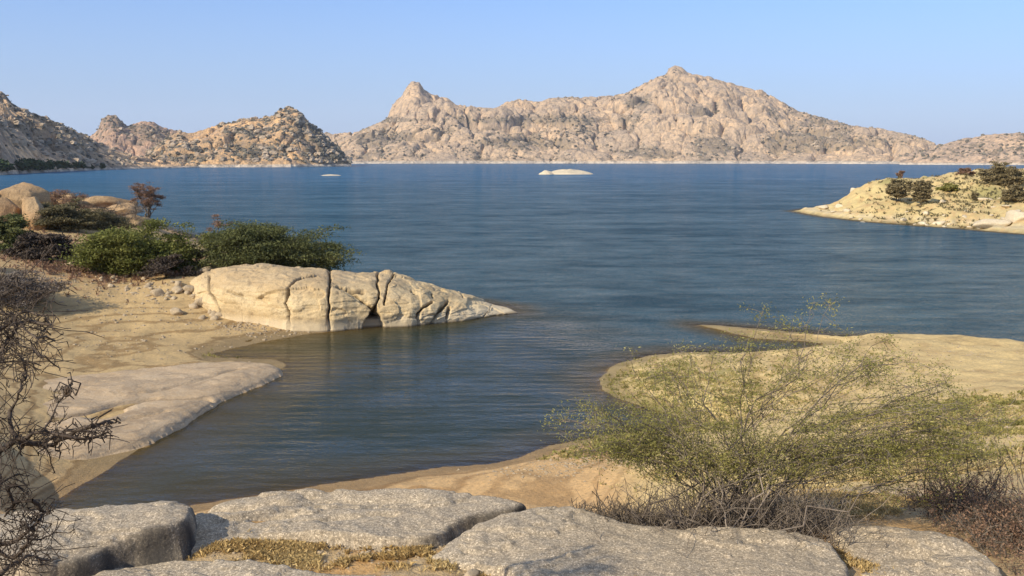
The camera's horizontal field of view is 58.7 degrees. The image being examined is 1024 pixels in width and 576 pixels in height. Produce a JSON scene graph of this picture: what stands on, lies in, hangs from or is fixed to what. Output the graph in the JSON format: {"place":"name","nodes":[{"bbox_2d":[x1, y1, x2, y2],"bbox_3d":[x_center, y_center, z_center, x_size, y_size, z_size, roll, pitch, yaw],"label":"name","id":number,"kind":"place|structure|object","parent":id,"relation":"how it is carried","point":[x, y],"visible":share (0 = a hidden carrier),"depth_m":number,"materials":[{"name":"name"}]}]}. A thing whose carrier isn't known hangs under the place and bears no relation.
{"place":"outdoors","nodes":[
{"label":"outdoors","id":0,"kind":"place"},
{"bbox_2d":[0,93,197,174],"bbox_3d":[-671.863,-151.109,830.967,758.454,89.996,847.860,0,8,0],"label":"hill","id":1,"kind":"structure","parent":0,"point":[6,112],"depth_m":778.21,"materials":[{"name":"beige stone"}]},
{"bbox_2d":[0,158,105,171],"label":"shore woodland","id":2,"kind":"object","parent":1,"relation":"on","point":[22,164],"visible":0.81,"depth_m":626.27,"materials":[{"name":"green plant"}]},
{"bbox_2d":[0,71,932,166],"bbox_3d":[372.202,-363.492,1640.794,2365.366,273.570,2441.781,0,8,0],"label":"hillside boulders","id":3,"kind":"object","parent":1,"relation":"on","point":[25,142],"visible":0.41,"depth_m":1138.40,"materials":[{"name":"beige stone"}]},
{"bbox_2d":[90,115,176,156],"bbox_3d":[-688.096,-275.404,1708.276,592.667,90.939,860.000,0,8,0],"label":"hill","id":4,"kind":"structure","parent":0,"point":[122,141],"depth_m":1501.63,"materials":[{"name":"beige stone"}]},
{"bbox_2d":[147,108,350,166],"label":"hill","id":5,"kind":"structure","parent":0,"point":[286,138],"depth_m":1142.79,"materials":[{"name":"beige stone"}]},
{"bbox_2d":[0,68,1023,165],"bbox_3d":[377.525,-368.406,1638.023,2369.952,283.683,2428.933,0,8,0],"label":"hillside scrub","id":6,"kind":"object","parent":5,"relation":"on","point":[313,129],"visible":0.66,"depth_m":1258.88,"materials":[{"name":"green plant"}]},
{"bbox_2d":[0,164,1023,507],"bbox_3d":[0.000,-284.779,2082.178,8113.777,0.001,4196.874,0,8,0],"label":"lake water","id":7,"kind":"structure","parent":0,"point":[592,270],"depth_m":68.39,"materials":[{"name":"blue liquid"}]},
{"bbox_2d":[539,170,552,174],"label":"rock islet","id":8,"kind":"object","parent":7,"relation":"in","point":[545,172],"visible":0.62,"depth_m":554.12,"materials":[{"name":"beige stone"}]},
{"bbox_2d":[552,169,591,173],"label":"islet","id":9,"kind":"object","parent":7,"relation":"in","point":[566,171],"visible":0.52,"depth_m":559.69,"materials":[{"name":"beige stone"}]},
{"bbox_2d":[0,168,1023,575],"bbox_3d":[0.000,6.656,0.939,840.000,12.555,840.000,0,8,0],"label":"ground","id":10,"kind":"structure","parent":0,"point":[90,480],"depth_m":34.12,"materials":[{"name":"beige sand"}]},
{"bbox_2d":[0,197,21,221],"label":"boulder","id":11,"kind":"object","parent":10,"relation":"on","point":[7,205],"visible":0.45,"depth_m":77.28,"materials":[{"name":"beige stone"}]},
{"bbox_2d":[0,212,40,253],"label":"bush","id":12,"kind":"object","parent":10,"relation":"on","point":[13,226],"visible":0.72,"depth_m":62.20,"materials":[{"name":"green plant"}]},
{"bbox_2d":[0,182,51,210],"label":"boulder","id":13,"kind":"object","parent":10,"relation":"on","point":[16,194],"visible":0.57,"depth_m":82.68,"materials":[{"name":"beige stone"}]},
{"bbox_2d":[22,196,47,229],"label":"boulder","id":14,"kind":"object","parent":10,"relation":"on","point":[31,206],"visible":0.59,"depth_m":77.01,"materials":[{"name":"beige stone"}]},
{"bbox_2d":[0,268,73,307],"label":"dead bush","id":15,"kind":"object","parent":10,"relation":"on","point":[42,283],"visible":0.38,"depth_m":47.99,"materials":[{"name":"brown plant"}]},
{"bbox_2d":[0,231,76,261],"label":"dark bush","id":16,"kind":"object","parent":10,"relation":"on","point":[37,251],"visible":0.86,"depth_m":59.55,"materials":[{"name":"plant"}]},
{"bbox_2d":[26,197,99,230],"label":"dry bush","id":17,"kind":"object","parent":10,"relation":"on","point":[68,216],"visible":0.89,"depth_m":77.72,"materials":[{"name":"green plant"}]},
{"bbox_2d":[0,237,129,575],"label":"dead thorn shrub","id":18,"kind":"object","parent":10,"relation":"on","point":[20,440],"visible":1,"depth_m":4.82,"materials":[{"name":"plant"}]},
{"bbox_2d":[56,193,82,204],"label":"boulder","id":19,"kind":"object","parent":10,"relation":"on","point":[81,201],"visible":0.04,"depth_m":99.29,"materials":[{"name":"beige stone"}]},
{"bbox_2d":[49,188,92,209],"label":"bare shrub","id":20,"kind":"object","parent":10,"relation":"on","point":[54,195],"visible":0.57,"depth_m":91.59,"materials":[{"name":"brown plant"}]},
{"bbox_2d":[0,501,196,575],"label":"granite slab","id":21,"kind":"structure","parent":10,"relation":"on","point":[132,536],"depth_m":8.18,"materials":[{"name":"grey stone"}]},
{"bbox_2d":[0,226,210,302],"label":"dry grass","id":22,"kind":"structure","parent":10,"relation":"on","point":[62,267],"depth_m":56.61,"materials":[{"name":"brown plant"}]},
{"bbox_2d":[80,207,137,230],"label":"dry bush","id":23,"kind":"object","parent":10,"relation":"on","point":[106,220],"visible":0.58,"depth_m":82.58,"materials":[{"name":"green plant"}]},
{"bbox_2d":[82,196,137,208],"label":"boulder","id":24,"kind":"object","parent":10,"relation":"on","point":[100,201],"visible":0.37,"depth_m":101.27,"materials":[{"name":"beige stone"}]},
{"bbox_2d":[104,202,135,215],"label":"boulder","id":25,"kind":"object","parent":10,"relation":"on","point":[123,209],"visible":0.27,"depth_m":100.00,"materials":[{"name":"beige stone"}]},
{"bbox_2d":[91,200,149,222],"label":"bare shrub","id":26,"kind":"object","parent":10,"relation":"on","point":[136,207],"visible":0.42,"depth_m":94.82,"materials":[{"name":"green plant"}]},
{"bbox_2d":[48,217,205,275],"bbox_3d":[-24.259,-2.575,58.514,8.936,4.114,7.477,0,8,0],"label":"acacia bush","id":27,"kind":"object","parent":10,"relation":"on","point":[120,250],"visible":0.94,"depth_m":56.91,"materials":[{"name":"green plant"}]},
{"bbox_2d":[121,214,150,227],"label":"boulder","id":28,"kind":"object","parent":10,"relation":"on","point":[134,222],"visible":0.3,"depth_m":95.33,"materials":[{"name":"beige stone"}]},
{"bbox_2d":[128,182,165,225],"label":"bare tree","id":29,"kind":"object","parent":10,"relation":"on","point":[150,201],"visible":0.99,"depth_m":103.34,"materials":[{"name":"brown plant"}]},
{"bbox_2d":[3,265,309,363],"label":"pebbles","id":30,"kind":"object","parent":10,"relation":"on","point":[239,325],"visible":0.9,"depth_m":48.37,"materials":[{"name":"beige gravel"}]},
{"bbox_2d":[150,288,164,296],"bbox_3d":[-20.359,0.304,52.299,0.790,0.575,0.474,-8,11,-43],"label":"rock","id":31,"kind":"object","parent":10,"relation":"on","point":[157,292],"visible":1,"depth_m":52.12,"materials":[{"name":"beige stone"}]},
{"bbox_2d":[38,362,283,459],"bbox_3d":[-14.190,4.466,32.919,14.332,1.187,11.004,-6,10,-36],"label":"rock tongue","id":32,"kind":"object","parent":10,"relation":"on","point":[169,401],"visible":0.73,"depth_m":33.25,"materials":[{"name":"beige stone"}]},
{"bbox_2d":[132,253,203,277],"bbox_3d":[-21.145,-1.296,56.081,4.154,1.677,3.103,0,8,0],"label":"dry bush","id":33,"kind":"object","parent":10,"relation":"on","point":[163,264],"visible":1,"depth_m":55.95,"materials":[{"name":"plant"}]},
{"bbox_2d":[170,307,182,314],"bbox_3d":[-18.412,1.315,49.856,0.964,0.485,0.656,7,11,42],"label":"rock","id":34,"kind":"object","parent":10,"relation":"on","point":[175,311],"visible":1,"depth_m":49.61,"materials":[{"name":"beige stone"}]},
{"bbox_2d":[172,286,181,290],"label":"rock","id":35,"kind":"object","parent":10,"relation":"on","point":[174,288],"visible":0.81,"depth_m":52.94,"materials":[{"name":"beige stone"}]},
{"bbox_2d":[174,281,181,286],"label":"rock","id":36,"kind":"object","parent":10,"relation":"on","point":[178,283],"visible":0.71,"depth_m":53.59,"materials":[{"name":"beige stone"}]},
{"bbox_2d":[174,288,182,293],"bbox_3d":[-19.360,0.204,52.763,0.513,0.294,0.698,-13,14,12],"label":"rock","id":37,"kind":"object","parent":10,"relation":"on","point":[180,290],"visible":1,"depth_m":52.60,"materials":[{"name":"beige stone"}]},
{"bbox_2d":[183,285,193,292],"bbox_3d":[-18.867,0.067,53.255,0.814,0.554,1.032,-3,8,-17],"label":"rock","id":38,"kind":"object","parent":10,"relation":"on","point":[190,288],"visible":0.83,"depth_m":52.83,"materials":[{"name":"beige stone"}]},
{"bbox_2d":[189,303,197,308],"bbox_3d":[-17.806,1.018,50.926,0.457,0.389,0.663,8,6,-43],"label":"rock","id":39,"kind":"object","parent":10,"relation":"on","point":[193,306],"visible":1,"depth_m":50.73,"materials":[{"name":"beige stone"}]},
{"bbox_2d":[196,297,202,305],"bbox_3d":[-17.245,0.842,51.474,1.161,0.850,0.768,-1,8,-6],"label":"rock","id":40,"kind":"object","parent":10,"relation":"on","point":[199,302],"visible":0.33,"depth_m":51.10,"materials":[{"name":"beige stone"}]},
{"bbox_2d":[189,245,216,266],"bbox_3d":[-20.864,-2.082,60.130,2.652,1.599,2.227,-5,9,-31],"label":"dry bush","id":41,"kind":"object","parent":10,"relation":"on","point":[199,254],"visible":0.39,"depth_m":60.11,"materials":[{"name":"green plant"}]},
{"bbox_2d":[199,266,212,271],"bbox_3d":[-19.334,-0.991,57.457,0.818,0.739,0.692,3,9,20],"label":"rock","id":42,"kind":"object","parent":10,"relation":"on","point":[204,269],"visible":0.42,"depth_m":57.22,"materials":[{"name":"beige stone"}]},
{"bbox_2d":[190,230,236,265],"bbox_3d":[-19.483,-2.766,62.083,4.662,2.572,4.542,0,8,0],"label":"acacia bush","id":43,"kind":"object","parent":10,"relation":"on","point":[204,247],"visible":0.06,"depth_m":61.13,"materials":[{"name":"green plant"}]},
{"bbox_2d":[210,315,218,319],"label":"rock","id":44,"kind":"object","parent":10,"relation":"on","point":[215,317],"visible":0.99,"depth_m":49.19,"materials":[{"name":"beige stone"}]},
{"bbox_2d":[202,214,231,248],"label":"bare shrub","id":45,"kind":"object","parent":10,"relation":"on","point":[217,222],"visible":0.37,"depth_m":65.74,"materials":[{"name":"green plant"}]},
{"bbox_2d":[202,348,239,358],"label":"green weeds","id":46,"kind":"object","parent":10,"relation":"on","point":[213,355],"visible":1,"depth_m":41.95,"materials":[{"name":"green plant"}]},
{"bbox_2d":[93,559,390,575],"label":"granite slab","id":47,"kind":"structure","parent":10,"relation":"on","point":[222,567],"depth_m":7.90,"materials":[{"name":"grey stone"}]},
{"bbox_2d":[187,219,362,271],"bbox_3d":[-15.082,-2.644,60.202,11.122,3.978,9.605,0,8,0],"label":"bush","id":48,"kind":"object","parent":10,"relation":"on","point":[253,243],"visible":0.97,"depth_m":58.25,"materials":[{"name":"green plant"}]},
{"bbox_2d":[190,263,517,331],"bbox_3d":[-10.063,0.242,53.577,20.862,3.558,11.877,0,8,0],"label":"rock outcrop","id":49,"kind":"object","parent":10,"relation":"on","point":[301,299],"visible":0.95,"depth_m":49.56,"materials":[{"name":"beige stone"}]},
{"bbox_2d":[191,488,525,556],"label":"granite slab","id":50,"kind":"structure","parent":10,"relation":"on","point":[374,519],"depth_m":9.19,"materials":[{"name":"grey stone"}]},
{"bbox_2d":[464,569,478,575],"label":"rock","id":51,"kind":"object","parent":10,"relation":"on","point":[472,572],"visible":1,"depth_m":7.87,"materials":[{"name":"beige stone"}]},
{"bbox_2d":[201,525,858,574],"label":"grit","id":52,"kind":"object","parent":10,"relation":"on","point":[321,551],"visible":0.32,"depth_m":8.51,"materials":[{"name":"brown gravel"}]},
{"bbox_2d":[568,481,689,539],"bbox_3d":[1.217,2.487,9.612,1.324,0.919,2.230,0,8,0],"label":"dead brushwood","id":53,"kind":"object","parent":10,"relation":"on","point":[612,513],"visible":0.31,"depth_m":9.53,"materials":[{"name":"brown plant"}]},
{"bbox_2d":[431,506,848,575],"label":"granite slab","id":54,"kind":"structure","parent":10,"relation":"on","point":[548,541],"depth_m":8.27,"materials":[{"name":"grey stone"}]},
{"bbox_2d":[447,339,1023,496],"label":"pebbles","id":55,"kind":"object","parent":10,"relation":"on","point":[604,468],"visible":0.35,"depth_m":25.71,"materials":[{"name":"beige gravel"}]},
{"bbox_2d":[579,404,935,560],"bbox_3d":[2.317,1.973,9.319,3.238,1.740,2.713,0,8,0],"label":"dead brushwood","id":56,"kind":"object","parent":10,"relation":"on","point":[761,518],"visible":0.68,"depth_m":9.15,"materials":[{"name":"plant"}]},
{"bbox_2d":[535,344,1023,498],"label":"green weeds","id":57,"kind":"object","parent":10,"relation":"on","point":[1020,420],"visible":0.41,"depth_m":27.36,"materials":[{"name":"green plant"}]},
{"bbox_2d":[540,292,1023,529],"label":"thorn bush","id":58,"kind":"object","parent":10,"relation":"on","point":[877,448],"visible":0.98,"depth_m":9.14,"materials":[{"name":"green plant"}]},
{"bbox_2d":[599,352,1023,514],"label":"straw grass","id":59,"kind":"structure","parent":10,"relation":"on","point":[821,485],"depth_m":23.71,"materials":[{"name":"plant"}]},
{"bbox_2d":[818,205,828,208],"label":"rock","id":60,"kind":"object","parent":10,"relation":"on","point":[823,207],"visible":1,"depth_m":155.07,"materials":[{"name":"beige stone"}]},
{"bbox_2d":[885,178,914,201],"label":"dry bush","id":61,"kind":"object","parent":10,"relation":"on","point":[897,188],"visible":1,"depth_m":141.45,"materials":[{"name":"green plant"}]},
{"bbox_2d":[895,170,905,178],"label":"bare tree","id":62,"kind":"object","parent":10,"relation":"on","point":[901,173],"visible":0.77,"depth_m":166.23,"materials":[{"name":"brown plant"}]},
{"bbox_2d":[830,526,1001,575],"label":"granite slab","id":63,"kind":"structure","parent":10,"relation":"on","point":[907,552],"depth_m":8.45,"materials":[{"name":"grey stone"}]},
{"bbox_2d":[820,168,1023,228],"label":"dry grass","id":64,"kind":"structure","parent":10,"relation":"on","point":[948,195],"depth_m":140.23,"materials":[{"name":"yellow plant"}]},
{"bbox_2d":[911,180,933,203],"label":"dry bush","id":65,"kind":"object","parent":10,"relation":"on","point":[922,189],"visible":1,"depth_m":139.62,"materials":[{"name":"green plant"}]},
{"bbox_2d":[932,221,945,224],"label":"rock","id":66,"kind":"object","parent":10,"relation":"on","point":[939,222],"visible":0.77,"depth_m":124.86,"materials":[{"name":"beige stone"}]},
{"bbox_2d":[865,396,1023,575],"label":"brown scrub","id":67,"kind":"object","parent":10,"relation":"on","point":[997,517],"visible":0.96,"depth_m":9.69,"materials":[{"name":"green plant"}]},
{"bbox_2d":[934,182,959,190],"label":"dry bush","id":68,"kind":"object","parent":10,"relation":"on","point":[948,186],"visible":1,"depth_m":148.22,"materials":[{"name":"green plant"}]},
{"bbox_2d":[889,420,1023,513],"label":"brown scrub","id":69,"kind":"object","parent":10,"relation":"on","point":[950,493],"visible":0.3,"depth_m":11.29,"materials":[{"name":"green plant"}]},
{"bbox_2d":[955,168,975,175],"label":"bare shrub","id":70,"kind":"object","parent":10,"relation":"on","point":[964,170],"visible":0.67,"depth_m":166.25,"materials":[{"name":"brown plant"}]},
{"bbox_2d":[970,193,979,200],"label":"dry bush","id":71,"kind":"object","parent":10,"relation":"on","point":[973,195],"visible":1,"depth_m":140.13,"materials":[{"name":"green plant"}]},
{"bbox_2d":[973,198,992,200],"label":"rock","id":72,"kind":"object","parent":10,"relation":"on","point":[981,199],"visible":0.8,"depth_m":139.72,"materials":[{"name":"beige stone"}]},
{"bbox_2d":[972,219,1011,228],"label":"rock","id":73,"kind":"object","parent":10,"relation":"on","point":[985,223],"visible":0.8,"depth_m":120.14,"materials":[{"name":"beige stone"}]},
{"bbox_2d":[975,160,1023,185],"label":"dry bush","id":74,"kind":"object","parent":10,"relation":"on","point":[1001,174],"visible":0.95,"depth_m":147.67,"materials":[{"name":"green plant"}]},
{"bbox_2d":[1000,184,1023,201],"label":"dark bush","id":75,"kind":"object","parent":10,"relation":"on","point":[1011,193],"visible":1,"depth_m":136.82,"materials":[{"name":"green plant"}]},
{"bbox_2d":[1004,210,1023,222],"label":"rock","id":76,"kind":"object","parent":10,"relation":"on","point":[1013,216],"visible":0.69,"depth_m":120.31,"materials":[{"name":"beige stone"}]},
{"bbox_2d":[0,0,1023,144],"label":"sky","id":77,"kind":"structure","parent":0,"point":[936,71],"materials":[{"name":"blue"}]},
{"bbox_2d":[186,488,1022,575],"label":"dry grass","id":78,"kind":"structure","parent":0,"point":[295,552],"depth_m":8.43,"materials":[{"name":"plant"}]},
{"bbox_2d":[325,65,938,163],"bbox_3d":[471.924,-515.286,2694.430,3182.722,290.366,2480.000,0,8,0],"label":"hill","id":79,"kind":"structure","parent":0,"point":[739,116],"depth_m":2230.81,"materials":[{"name":"beige stone"}]},
{"bbox_2d":[900,132,1023,164],"bbox_3d":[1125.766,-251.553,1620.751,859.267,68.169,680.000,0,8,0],"label":"hill","id":80,"kind":"structure","parent":0,"point":[974,158],"depth_m":1632.01,"materials":[{"name":"beige stone"}]}
]}

